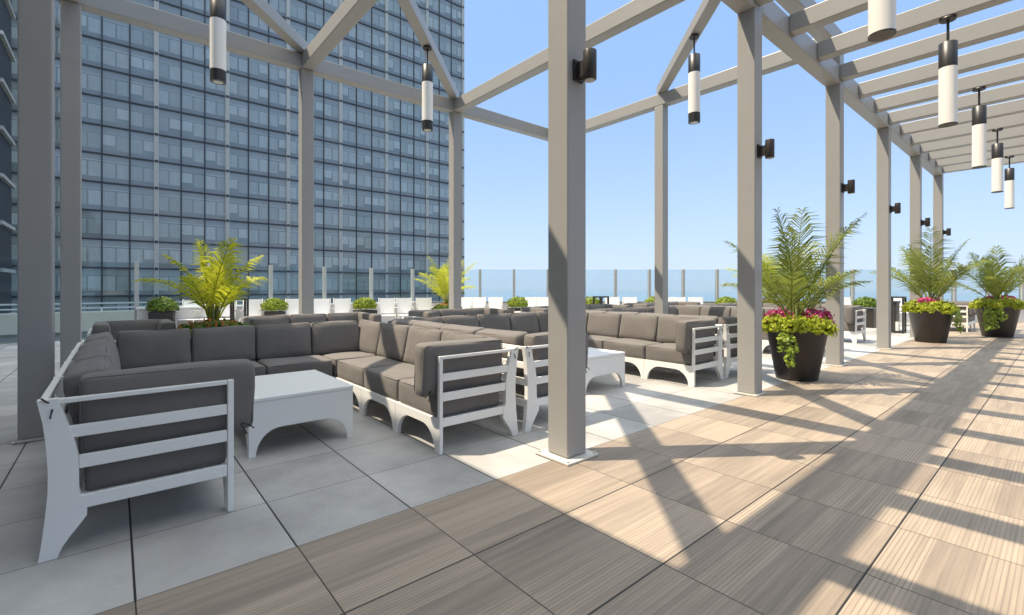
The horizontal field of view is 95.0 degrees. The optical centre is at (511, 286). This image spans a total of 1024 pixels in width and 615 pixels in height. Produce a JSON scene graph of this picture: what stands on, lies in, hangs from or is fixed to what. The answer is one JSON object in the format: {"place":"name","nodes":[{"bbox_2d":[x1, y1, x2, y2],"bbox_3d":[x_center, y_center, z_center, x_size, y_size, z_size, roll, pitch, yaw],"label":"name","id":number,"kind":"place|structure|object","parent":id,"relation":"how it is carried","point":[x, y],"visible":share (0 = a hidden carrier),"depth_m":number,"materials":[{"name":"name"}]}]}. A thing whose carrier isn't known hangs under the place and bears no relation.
{"place":"outdoors","nodes":[
{"label":"outdoors","id":0,"kind":"place"},
{"bbox_2d":[12,0,463,312],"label":"glass tower","id":1,"kind":"structure","parent":0,"point":[181,152],"depth_m":70.76,"materials":[{"name":"blue glass"}]},
{"bbox_2d":[82,152,100,180],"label":"window","id":2,"kind":"structure","parent":1,"relation":"in","point":[91,163],"depth_m":58.93,"materials":[{"name":"blue glass"}]},
{"bbox_2d":[82,123,100,152],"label":"window","id":3,"kind":"structure","parent":1,"relation":"in","point":[91,134],"depth_m":58.93,"materials":[{"name":"blue glass"}]},
{"bbox_2d":[103,155,128,183],"bbox_3d":[-51.021,-15.080,60.485,2.673,3.410,0.060,0,0,-40],"label":"window","id":4,"kind":"structure","parent":1,"relation":"in","point":[115,169],"depth_m":60.42,"materials":[{"name":"blue glass"}]},
{"bbox_2d":[103,127,128,156],"bbox_3d":[-51.021,-18.690,60.485,2.673,3.410,0.060,0,0,-40],"label":"window","id":5,"kind":"structure","parent":1,"relation":"in","point":[115,141],"depth_m":60.42,"materials":[{"name":"blue glass"}]},
{"bbox_2d":[131,159,153,186],"bbox_3d":[-48.919,-15.080,62.262,2.673,3.410,0.060,0,0,-40],"label":"window","id":6,"kind":"structure","parent":1,"relation":"in","point":[142,172],"depth_m":62.18,"materials":[{"name":"blue glass"}]},
{"bbox_2d":[131,131,153,159],"bbox_3d":[-48.919,-18.690,62.262,2.673,3.410,0.060,0,0,-40],"label":"window","id":7,"kind":"structure","parent":1,"relation":"in","point":[142,144],"depth_m":62.18,"materials":[{"name":"blue glass"}]},
{"bbox_2d":[131,186,153,213],"bbox_3d":[-48.919,-11.470,62.262,2.673,3.410,0.060,0,0,-40],"label":"window","id":8,"kind":"structure","parent":1,"relation":"in","point":[142,199],"depth_m":62.18,"materials":[{"name":"blue glass"}]},
{"bbox_2d":[131,104,153,132],"bbox_3d":[-48.919,-22.300,62.262,2.673,3.410,0.060,0,0,-40],"label":"window","id":9,"kind":"structure","parent":1,"relation":"in","point":[142,117],"depth_m":62.18,"materials":[{"name":"blue glass"}]},
{"bbox_2d":[159,163,180,189],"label":"window","id":10,"kind":"structure","parent":1,"relation":"in","point":[169,174],"depth_m":64.06,"materials":[{"name":"blue glass"}]},
{"bbox_2d":[159,136,180,163],"bbox_3d":[-46.816,-18.690,64.039,2.673,3.410,0.060,0,0,-40],"label":"window","id":11,"kind":"structure","parent":1,"relation":"in","point":[169,148],"depth_m":64.06,"materials":[{"name":"blue glass"}]},
{"bbox_2d":[159,189,180,215],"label":"window","id":12,"kind":"structure","parent":1,"relation":"in","point":[169,201],"depth_m":64.06,"materials":[{"name":"blue glass"}]},
{"bbox_2d":[159,109,180,137],"bbox_3d":[-46.816,-22.300,64.039,2.673,3.410,0.060,0,0,-40],"label":"window","id":13,"kind":"structure","parent":1,"relation":"in","point":[169,122],"depth_m":64.06,"materials":[{"name":"blue glass"}]},
{"bbox_2d":[182,166,203,192],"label":"window","id":14,"kind":"structure","parent":1,"relation":"in","point":[192,177],"depth_m":65.74,"materials":[{"name":"blue glass"}]},
{"bbox_2d":[182,140,203,166],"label":"window","id":15,"kind":"structure","parent":1,"relation":"in","point":[192,152],"depth_m":65.74,"materials":[{"name":"blue glass"}]},
{"bbox_2d":[182,192,203,217],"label":"window","id":16,"kind":"structure","parent":1,"relation":"in","point":[192,203],"depth_m":65.74,"materials":[{"name":"blue glass"}]},
{"bbox_2d":[182,114,203,141],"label":"window","id":17,"kind":"structure","parent":1,"relation":"in","point":[192,126],"depth_m":65.74,"materials":[{"name":"blue glass"}]},
{"bbox_2d":[182,218,203,243],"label":"window","id":18,"kind":"structure","parent":1,"relation":"in","point":[192,229],"depth_m":65.74,"materials":[{"name":"blue glass"}]},
{"bbox_2d":[182,88,203,115],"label":"window","id":19,"kind":"structure","parent":1,"relation":"in","point":[192,100],"depth_m":65.74,"materials":[{"name":"blue glass"}]},
{"bbox_2d":[206,169,224,194],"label":"window","id":20,"kind":"structure","parent":1,"relation":"in","point":[215,180],"depth_m":67.52,"materials":[{"name":"blue glass"}]},
{"bbox_2d":[206,144,224,169],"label":"window","id":21,"kind":"structure","parent":1,"relation":"in","point":[215,155],"depth_m":67.52,"materials":[{"name":"blue glass"}]},
{"bbox_2d":[206,194,224,219],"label":"window","id":22,"kind":"structure","parent":1,"relation":"in","point":[215,205],"depth_m":67.52,"materials":[{"name":"blue glass"}]},
{"bbox_2d":[206,118,224,144],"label":"window","id":23,"kind":"structure","parent":1,"relation":"in","point":[215,130],"depth_m":67.52,"materials":[{"name":"blue glass"}]},
{"bbox_2d":[206,220,224,244],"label":"window","id":24,"kind":"structure","parent":1,"relation":"in","point":[215,230],"depth_m":67.52,"materials":[{"name":"blue glass"}]},
{"bbox_2d":[206,93,224,119],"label":"window","id":25,"kind":"structure","parent":1,"relation":"in","point":[215,104],"depth_m":67.52,"materials":[{"name":"blue glass"}]},
{"bbox_2d":[230,172,247,196],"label":"window","id":26,"kind":"structure","parent":1,"relation":"in","point":[238,182],"depth_m":69.39,"materials":[{"name":"blue glass"}]},
{"bbox_2d":[230,148,247,172],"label":"window","id":27,"kind":"structure","parent":1,"relation":"in","point":[238,157],"depth_m":69.39,"materials":[{"name":"blue glass"}]},
{"bbox_2d":[230,197,247,221],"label":"window","id":28,"kind":"structure","parent":1,"relation":"in","point":[238,206],"depth_m":69.39,"materials":[{"name":"blue glass"}]},
{"bbox_2d":[230,123,247,148],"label":"window","id":29,"kind":"structure","parent":1,"relation":"in","point":[238,133],"depth_m":69.39,"materials":[{"name":"blue glass"}]},
{"bbox_2d":[230,222,247,245],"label":"window","id":30,"kind":"structure","parent":1,"relation":"in","point":[238,230],"depth_m":69.47,"materials":[{"name":"blue glass"}]},
{"bbox_2d":[230,98,247,124],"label":"window","id":31,"kind":"structure","parent":1,"relation":"in","point":[238,109],"depth_m":69.39,"materials":[{"name":"blue glass"}]},
{"bbox_2d":[230,74,247,100],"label":"window","id":32,"kind":"structure","parent":1,"relation":"in","point":[238,84],"depth_m":69.39,"materials":[{"name":"blue glass"}]},
{"bbox_2d":[249,175,267,199],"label":"window","id":33,"kind":"structure","parent":1,"relation":"in","point":[258,185],"depth_m":71.10,"materials":[{"name":"blue glass"}]},
{"bbox_2d":[249,151,267,175],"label":"window","id":34,"kind":"structure","parent":1,"relation":"in","point":[258,162],"depth_m":71.10,"materials":[{"name":"blue glass"}]},
{"bbox_2d":[249,199,267,222],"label":"window","id":35,"kind":"structure","parent":1,"relation":"in","point":[258,209],"depth_m":71.10,"materials":[{"name":"blue glass"}]},
{"bbox_2d":[249,127,267,151],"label":"window","id":36,"kind":"structure","parent":1,"relation":"in","point":[258,138],"depth_m":71.10,"materials":[{"name":"blue glass"}]},
{"bbox_2d":[249,223,267,246],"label":"window","id":37,"kind":"structure","parent":1,"relation":"in","point":[258,233],"depth_m":71.10,"materials":[{"name":"blue glass"}]},
{"bbox_2d":[249,103,267,128],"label":"window","id":38,"kind":"structure","parent":1,"relation":"in","point":[258,114],"depth_m":71.10,"materials":[{"name":"blue glass"}]},
{"bbox_2d":[249,247,267,269],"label":"window","id":39,"kind":"structure","parent":1,"relation":"in","point":[254,252],"depth_m":71.19,"materials":[{"name":"blue glass"}]},
{"bbox_2d":[249,79,267,104],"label":"window","id":40,"kind":"structure","parent":1,"relation":"in","point":[258,90],"depth_m":71.10,"materials":[{"name":"blue glass"}]},
{"bbox_2d":[269,178,285,200],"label":"window","id":41,"kind":"structure","parent":1,"relation":"in","point":[277,187],"depth_m":72.82,"materials":[{"name":"blue glass"}]},
{"bbox_2d":[269,154,285,177],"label":"window","id":42,"kind":"structure","parent":1,"relation":"in","point":[277,164],"depth_m":72.82,"materials":[{"name":"blue glass"}]},
{"bbox_2d":[269,201,285,224],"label":"window","id":43,"kind":"structure","parent":1,"relation":"in","point":[277,210],"depth_m":72.82,"materials":[{"name":"blue glass"}]},
{"bbox_2d":[269,131,285,154],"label":"window","id":44,"kind":"structure","parent":1,"relation":"in","point":[277,141],"depth_m":72.82,"materials":[{"name":"blue glass"}]},
{"bbox_2d":[269,225,285,247],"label":"window","id":45,"kind":"structure","parent":1,"relation":"in","point":[277,233],"depth_m":72.82,"materials":[{"name":"blue glass"}]},
{"bbox_2d":[269,107,285,131],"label":"window","id":46,"kind":"structure","parent":1,"relation":"in","point":[277,117],"depth_m":72.82,"materials":[{"name":"blue glass"}]},
{"bbox_2d":[269,248,285,270],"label":"window","id":47,"kind":"structure","parent":1,"relation":"in","point":[277,257],"depth_m":72.82,"materials":[{"name":"blue glass"}]},
{"bbox_2d":[269,84,285,108],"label":"window","id":48,"kind":"structure","parent":1,"relation":"in","point":[277,94],"depth_m":72.82,"materials":[{"name":"blue glass"}]},
{"bbox_2d":[269,63,285,85],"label":"window","id":49,"kind":"structure","parent":1,"relation":"in","point":[277,74],"depth_m":72.82,"materials":[{"name":"blue glass"}]},
{"bbox_2d":[273,272,285,293],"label":"window","id":50,"kind":"structure","parent":1,"relation":"in","point":[279,278],"depth_m":73.00,"materials":[{"name":"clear glass"}]},
{"bbox_2d":[324,185,338,206],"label":"window","id":51,"kind":"structure","parent":1,"relation":"in","point":[331,193],"depth_m":78.17,"materials":[{"name":"blue glass"}]},
{"bbox_2d":[324,163,338,185],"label":"window","id":52,"kind":"structure","parent":1,"relation":"in","point":[331,172],"depth_m":78.17,"materials":[{"name":"blue glass"}]},
{"bbox_2d":[324,207,338,228],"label":"window","id":53,"kind":"structure","parent":1,"relation":"in","point":[331,215],"depth_m":78.17,"materials":[{"name":"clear glass"}]},
{"bbox_2d":[324,141,338,163],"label":"window","id":54,"kind":"structure","parent":1,"relation":"in","point":[331,150],"depth_m":78.17,"materials":[{"name":"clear glass"}]},
{"bbox_2d":[324,229,338,249],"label":"window","id":55,"kind":"structure","parent":1,"relation":"in","point":[331,237],"depth_m":78.17,"materials":[{"name":"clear glass"}]},
{"bbox_2d":[324,120,338,142],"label":"window","id":56,"kind":"structure","parent":1,"relation":"in","point":[331,129],"depth_m":78.17,"materials":[{"name":"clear glass"}]},
{"bbox_2d":[324,251,338,271],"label":"window","id":57,"kind":"structure","parent":1,"relation":"in","point":[331,258],"depth_m":78.17,"materials":[{"name":"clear glass"}]},
{"bbox_2d":[324,98,338,120],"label":"window","id":58,"kind":"structure","parent":1,"relation":"in","point":[331,107],"depth_m":78.17,"materials":[{"name":"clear glass"}]},
{"bbox_2d":[342,188,355,208],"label":"window","id":59,"kind":"structure","parent":1,"relation":"in","point":[348,195],"depth_m":80.06,"materials":[{"name":"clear glass"}]},
{"bbox_2d":[342,166,355,187],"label":"window","id":60,"kind":"structure","parent":1,"relation":"in","point":[348,174],"depth_m":80.00,"materials":[{"name":"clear glass"}]},
{"bbox_2d":[342,209,355,229],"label":"window","id":61,"kind":"structure","parent":1,"relation":"in","point":[348,216],"depth_m":80.06,"materials":[{"name":"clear glass"}]},
{"bbox_2d":[342,145,355,166],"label":"window","id":62,"kind":"structure","parent":1,"relation":"in","point":[348,153],"depth_m":80.00,"materials":[{"name":"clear glass"}]},
{"bbox_2d":[342,230,355,250],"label":"window","id":63,"kind":"structure","parent":1,"relation":"in","point":[348,237],"depth_m":80.00,"materials":[{"name":"blue glass"}]},
{"bbox_2d":[342,124,355,145],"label":"window","id":64,"kind":"structure","parent":1,"relation":"in","point":[348,131],"depth_m":80.00,"materials":[{"name":"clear glass"}]},
{"bbox_2d":[357,190,370,210],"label":"window","id":65,"kind":"structure","parent":1,"relation":"in","point":[363,197],"depth_m":81.72,"materials":[{"name":"blue glass"}]},
{"bbox_2d":[357,169,370,189],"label":"window","id":66,"kind":"structure","parent":1,"relation":"in","point":[363,176],"depth_m":81.72,"materials":[{"name":"blue glass"}]},
{"bbox_2d":[357,211,370,230],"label":"window","id":67,"kind":"structure","parent":1,"relation":"in","point":[363,218],"depth_m":81.72,"materials":[{"name":"blue glass"}]},
{"bbox_2d":[357,148,370,169],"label":"window","id":68,"kind":"structure","parent":1,"relation":"in","point":[363,156],"depth_m":81.78,"materials":[{"name":"blue glass"}]},
{"bbox_2d":[357,232,370,251],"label":"window","id":69,"kind":"structure","parent":1,"relation":"in","point":[363,238],"depth_m":81.84,"materials":[{"name":"blue glass"}]},
{"bbox_2d":[0,323,951,614],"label":"terrace floor","id":70,"kind":"structure","parent":0,"point":[300,483],"depth_m":2.89,"materials":[{"name":"grey tile"}]},
{"bbox_2d":[87,319,176,339],"bbox_3d":[-4.587,0.822,5.707,0.840,0.825,0.868,0,0,-40],"label":"sectional sofa","id":71,"kind":"object","parent":70,"relation":"on","point":[113,328],"visible":0.3,"depth_m":5.74,"materials":[{"name":"grey fabric"}]},
{"bbox_2d":[145,296,179,321],"bbox_3d":[-8.634,0.730,11.582,0.714,1.010,0.722,0,0,-30],"label":"boxwood planter","id":72,"kind":"object","parent":70,"relation":"on","point":[158,304],"visible":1,"depth_m":11.42,"materials":[{"name":"plastic"}]},
{"bbox_2d":[132,238,269,346],"bbox_3d":[-3.658,0.335,5.621,1.319,1.800,1.519,0,0,-14],"label":"planter palm","id":73,"kind":"object","parent":70,"relation":"on","point":[217,286],"visible":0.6,"depth_m":5.40,"materials":[{"name":"plant"}]},
{"bbox_2d":[260,297,288,315],"bbox_3d":[-6.356,0.756,12.584,0.703,0.958,0.707,0,0,-30],"label":"boxwood planter","id":74,"kind":"object","parent":70,"relation":"on","point":[275,304],"visible":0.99,"depth_m":12.43,"materials":[{"name":"plastic"}]},
{"bbox_2d":[37,319,518,562],"bbox_3d":[-1.975,0.821,4.131,2.853,0.829,2.944,0,0,-40],"label":"sectional sofa","id":75,"kind":"object","parent":70,"relation":"on","point":[128,414],"visible":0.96,"depth_m":2.66,"materials":[{"name":"grey fabric"}]},
{"bbox_2d":[245,370,352,457],"bbox_3d":[-1.914,1.022,3.993,0.770,0.425,0.970,0,0,-40],"label":"coffee table","id":76,"kind":"object","parent":70,"relation":"on","point":[285,399],"visible":0.69,"depth_m":3.69,"materials":[{"name":"white metal"}]},
{"bbox_2d":[241,312,381,326],"bbox_3d":[-2.991,0.823,7.056,1.900,0.825,0.869,0,0,-40],"label":"sectional sofa","id":77,"kind":"object","parent":70,"relation":"on","point":[254,321],"visible":0.27,"depth_m":7.18,"materials":[{"name":"grey fabric"}]},
{"bbox_2d":[352,297,376,313],"bbox_3d":[-4.200,0.754,13.403,0.692,0.961,0.699,0,0,-20],"label":"boxwood planter","id":78,"kind":"object","parent":70,"relation":"on","point":[367,304],"visible":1,"depth_m":13.21,"materials":[{"name":"plastic"}]},
{"bbox_2d":[414,255,476,309],"bbox_3d":[-1.899,0.102,13.600,1.832,2.267,2.168,0,0,-5],"label":"planter palm","id":79,"kind":"object","parent":70,"relation":"on","point":[441,289],"visible":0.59,"depth_m":13.29,"materials":[{"name":"plant"}]},
{"bbox_2d":[402,308,508,318],"bbox_3d":[-1.001,0.823,8.738,1.850,0.825,0.868,0,0,-40],"label":"sectional sofa","id":80,"kind":"object","parent":70,"relation":"on","point":[440,312],"visible":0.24,"depth_m":8.86,"materials":[{"name":"fabric"}]},
{"bbox_2d":[388,311,723,431],"bbox_3d":[0.528,0.821,6.246,3.568,0.828,2.944,0,0,-40],"label":"sectional sofa","id":81,"kind":"object","parent":70,"relation":"on","point":[685,346],"visible":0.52,"depth_m":6.15,"materials":[{"name":"grey fabric"}]},
{"bbox_2d":[95,323,1023,614],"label":"wood paving","id":82,"kind":"structure","parent":70,"relation":"on","point":[887,481],"depth_m":2.43,"materials":[{"name":"beige wood"}]},
{"bbox_2d":[11,0,1023,465],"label":"steel pergola","id":83,"kind":"object","parent":82,"relation":"on","point":[933,148],"visible":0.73,"depth_m":6.21,"materials":[{"name":"paint"}]},
{"bbox_2d":[210,0,225,84],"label":"pendant lamp","id":84,"kind":"object","parent":83,"relation":"hanging from","point":[217,42],"visible":1,"depth_m":5.91,"materials":[{"name":"white metal"}]},
{"bbox_2d":[422,45,432,131],"bbox_3d":[-1.409,-3.303,7.817,0.180,1.388,0.180,0,0,-40],"label":"pendant lamp","id":85,"kind":"object","parent":83,"relation":"hanging from","point":[427,97],"visible":1,"depth_m":7.74,"materials":[{"name":"white metal"}]},
{"bbox_2d":[573,48,596,83],"bbox_3d":[0.521,-1.545,3.303,0.100,0.210,0.164,0,0,-40],"label":"wall lamp","id":86,"kind":"object","parent":83,"relation":"attached to","point":[585,69],"visible":1,"depth_m":3.25,"materials":[{"name":"black metal"}]},
{"bbox_2d":[688,33,699,124],"bbox_3d":[2.897,-3.303,7.463,0.180,1.388,0.180,0,0,-40],"label":"pendant lamp","id":87,"kind":"object","parent":83,"relation":"hanging from","point":[693,88],"visible":1,"depth_m":7.39,"materials":[{"name":"white metal"}]},
{"bbox_2d":[757,139,774,158],"bbox_3d":[2.866,-1.545,5.285,0.100,0.210,0.164,0,0,-40],"label":"wall lamp","id":88,"kind":"object","parent":83,"relation":"attached to","point":[767,150],"visible":1,"depth_m":5.23,"materials":[{"name":"black metal"}]},
{"bbox_2d":[868,0,896,41],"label":"pendant lamp","id":89,"kind":"object","parent":83,"relation":"hanging from","point":[881,20],"visible":1,"depth_m":3.55,"materials":[{"name":"white metal"}]},
{"bbox_2d":[938,14,957,127],"bbox_3d":[5.203,-2.570,5.602,0.176,1.284,0.176,0,0,-40],"label":"pendant lamp","id":90,"kind":"object","parent":83,"relation":"hanging from","point":[948,82],"visible":1,"depth_m":5.54,"materials":[{"name":"white metal"}]},
{"bbox_2d":[972,86,986,168],"bbox_3d":[7.548,-2.570,7.583,0.176,1.284,0.176,0,0,-40],"label":"pendant lamp","id":91,"kind":"object","parent":83,"relation":"hanging from","point":[979,136],"visible":1,"depth_m":7.52,"materials":[{"name":"white metal"}]},
{"bbox_2d":[991,128,1003,192],"bbox_3d":[9.886,-2.570,9.558,0.176,1.284,0.176,0,0,-40],"label":"pendant lamp","id":92,"kind":"object","parent":83,"relation":"hanging from","point":[996,167],"visible":1,"depth_m":9.51,"materials":[{"name":"white metal"}]},
{"bbox_2d":[1004,156,1014,208],"bbox_3d":[12.238,-2.570,11.546,0.176,1.284,0.176,0,0,-40],"label":"pendant lamp","id":93,"kind":"object","parent":83,"relation":"hanging from","point":[1009,187],"visible":1,"depth_m":11.49,"materials":[{"name":"white metal"}]},
{"bbox_2d":[869,227,995,342],"bbox_3d":[9.383,-0.058,10.498,2.466,2.577,2.000,0,0,-40],"label":"potted palm","id":94,"kind":"object","parent":82,"relation":"on","point":[931,314],"visible":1,"depth_m":10.29,"materials":[{"name":"plant"}]},
{"bbox_2d":[945,245,1023,337],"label":"potted palm","id":95,"kind":"object","parent":82,"relation":"on","point":[997,313],"visible":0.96,"depth_m":11.41,"materials":[{"name":"plant"}]},
{"bbox_2d":[514,304,629,312],"bbox_3d":[1.432,0.822,10.467,2.900,0.825,0.868,0,0,-40],"label":"sectional sofa","id":96,"kind":"object","parent":70,"relation":"on","point":[545,308],"visible":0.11,"depth_m":10.98,"materials":[{"name":"grey fabric"}]},
{"bbox_2d":[134,262,1023,319],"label":"glass railing","id":97,"kind":"object","parent":70,"relation":"on","point":[136,289],"visible":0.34,"depth_m":16.48,"materials":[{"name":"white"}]},
{"bbox_2d":[136,301,1023,326],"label":"parapet wall","id":98,"kind":"structure","parent":70,"relation":"on","point":[186,312],"depth_m":12.80,"materials":[{"name":"white concrete"}]},
{"bbox_2d":[586,347,624,387],"bbox_3d":[0.790,1.022,5.983,0.790,0.425,1.000,0,0,-40],"label":"coffee table","id":99,"kind":"object","parent":70,"relation":"on","point":[602,362],"visible":0.37,"depth_m":5.66,"materials":[{"name":"white metal"}]},
{"bbox_2d":[586,305,811,378],"bbox_3d":[3.320,0.821,8.605,3.628,0.828,2.944,0,0,-40],"label":"sectional sofa","id":100,"kind":"object","parent":70,"relation":"on","point":[725,316],"visible":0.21,"depth_m":8.10,"materials":[{"name":"grey fabric"}]},
{"bbox_2d":[723,245,813,302],"bbox_3d":[8.431,-0.026,15.026,2.546,2.522,2.192,0,0,1],"label":"planter palm","id":101,"kind":"object","parent":70,"relation":"on","point":[764,264],"visible":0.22,"depth_m":15.01,"materials":[{"name":"plant"}]},
{"bbox_2d":[684,303,865,343],"bbox_3d":[5.966,0.821,10.842,3.158,0.828,2.944,0,0,-40],"label":"sectional sofa","id":102,"kind":"object","parent":70,"relation":"on","point":[853,317],"visible":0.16,"depth_m":10.42,"materials":[{"name":"grey fabric"}]},
{"bbox_2d":[718,207,870,381],"bbox_3d":[3.649,0.068,6.283,2.142,2.327,1.752,0,0,-40],"label":"potted palm","id":103,"kind":"object","parent":70,"relation":"on","point":[797,337],"visible":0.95,"depth_m":6.12,"materials":[{"name":"plant"}]},
{"bbox_2d":[852,296,875,327],"bbox_3d":[10.849,0.759,14.409,0.684,0.953,0.687,0,0,-40],"label":"boxwood planter","id":104,"kind":"object","parent":70,"relation":"on","point":[865,302],"visible":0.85,"depth_m":14.17,"materials":[{"name":"plastic"}]},
{"bbox_2d":[891,296,906,333],"bbox_3d":[10.352,0.745,12.600,0.320,0.980,0.320,0,0,-40],"label":"frame lantern","id":105,"kind":"object","parent":70,"relation":"on","point":[904,322],"visible":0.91,"depth_m":12.58,"materials":[{"name":"black metal"}]},
{"bbox_2d":[948,301,975,331],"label":"sectional sofa","id":106,"kind":"object","parent":70,"relation":"on","point":[967,314],"visible":0.27,"depth_m":12.86,"materials":[{"name":"white metal"}]},
{"bbox_2d":[464,288,1018,300],"bbox_3d":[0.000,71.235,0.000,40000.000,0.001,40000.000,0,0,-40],"label":"sea","id":107,"kind":"structure","parent":0,"point":[640,294],"depth_m":5132.74,"materials":[{"name":"liquid"}]},
{"bbox_2d":[464,0,1023,288],"label":"sky","id":108,"kind":"structure","parent":0,"point":[506,171],"materials":[{"name":"blue"}]},
{"label":"ground","id":109,"kind":"structure","parent":0,"visible":0},
{"bbox_2d":[0,0,15,312],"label":"hotel block","id":110,"kind":"structure","parent":109,"relation":"on","point":[7,99],"depth_m":37.75,"materials":[{"name":"white metal"}]},
{"bbox_2d":[0,300,264,343],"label":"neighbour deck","id":111,"kind":"structure","parent":110,"relation":"attached to","point":[8,328],"depth_m":16.24,"materials":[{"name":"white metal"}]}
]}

